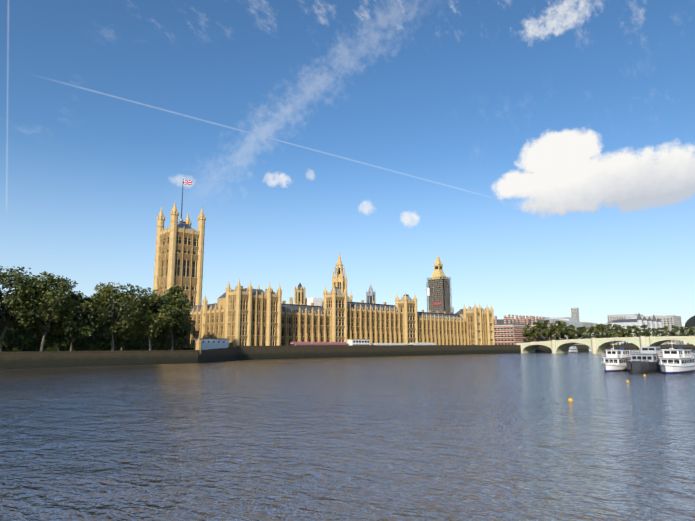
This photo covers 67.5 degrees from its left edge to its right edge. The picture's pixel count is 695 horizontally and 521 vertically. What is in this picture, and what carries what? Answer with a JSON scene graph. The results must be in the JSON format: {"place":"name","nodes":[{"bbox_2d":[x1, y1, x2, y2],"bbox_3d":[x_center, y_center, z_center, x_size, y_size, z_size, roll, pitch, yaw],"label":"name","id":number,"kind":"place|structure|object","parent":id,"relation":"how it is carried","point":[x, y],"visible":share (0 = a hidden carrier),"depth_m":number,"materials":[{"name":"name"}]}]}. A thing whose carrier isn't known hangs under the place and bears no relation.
{"place":"outdoors","nodes":[
{"label":"outdoors","id":0,"kind":"place"},
{"bbox_2d":[0,348,694,520],"bbox_3d":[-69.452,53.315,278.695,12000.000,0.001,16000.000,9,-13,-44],"label":"river","id":1,"kind":"structure","parent":0,"point":[495,437],"depth_m":42.76,"materials":[{"name":"liquid"}]},
{"bbox_2d":[569,345,577,351],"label":"boat","id":2,"kind":"object","parent":1,"relation":"on","point":[573,348],"visible":0.58,"depth_m":531.58,"materials":[{"name":"white"}]},
{"bbox_2d":[601,347,631,371],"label":"trip boat","id":3,"kind":"object","parent":1,"relation":"on","point":[614,360],"visible":0.88,"depth_m":153.21,"materials":[{"name":"white metal"}]},
{"bbox_2d":[626,335,662,372],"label":"boat","id":4,"kind":"object","parent":1,"relation":"on","point":[646,360],"visible":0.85,"depth_m":148.06,"materials":[{"name":"grey metal"}]},
{"bbox_2d":[658,340,694,373],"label":"trip boat","id":5,"kind":"object","parent":1,"relation":"on","point":[679,360],"visible":1,"depth_m":142.30,"materials":[{"name":"white metal"}]},
{"bbox_2d":[0,338,694,368],"bbox_3d":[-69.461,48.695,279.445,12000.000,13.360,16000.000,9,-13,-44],"label":"embankment","id":6,"kind":"structure","parent":0,"point":[204,350],"depth_m":218.94,"materials":[{"name":"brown stone"}]},
{"bbox_2d":[0,266,195,351],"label":"trees","id":7,"kind":"object","parent":6,"relation":"on","point":[35,315],"visible":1,"depth_m":209.33,"materials":[{"name":"green plant"}]},
{"bbox_2d":[153,179,496,359],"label":"palace of westminster","id":8,"kind":"structure","parent":6,"relation":"on","point":[240,315],"depth_m":350.80,"materials":[{"name":"beige stone"}]},
{"bbox_2d":[183,180,191,184],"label":"union flag","id":9,"kind":"object","parent":8,"relation":"attached to","point":[187,182],"visible":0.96,"depth_m":371.79,"materials":[{"name":"multicoloured fabric"}]},
{"bbox_2d":[426,256,451,313],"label":"clock tower","id":10,"kind":"structure","parent":6,"relation":"on","point":[438,291],"depth_m":535.47,"materials":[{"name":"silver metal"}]},
{"bbox_2d":[494,308,694,344],"bbox_3d":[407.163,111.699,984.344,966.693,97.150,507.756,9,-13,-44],"label":"city buildings","id":11,"kind":"structure","parent":6,"relation":"on","point":[508,330],"depth_m":730.78,"materials":[{"name":"beige stone"}]},
{"bbox_2d":[516,330,694,353],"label":"bridge","id":12,"kind":"structure","parent":6,"relation":"on","point":[601,345],"depth_m":444.75,"materials":[{"name":"stone"}]},
{"bbox_2d":[522,320,694,344],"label":"trees","id":13,"kind":"object","parent":6,"relation":"on","point":[558,330],"visible":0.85,"depth_m":613.46,"materials":[{"name":"green plant"}]},
{"bbox_2d":[0,0,694,343],"label":"sky","id":14,"kind":"structure","parent":0,"point":[542,150],"materials":[{"name":"blue"}]}
]}

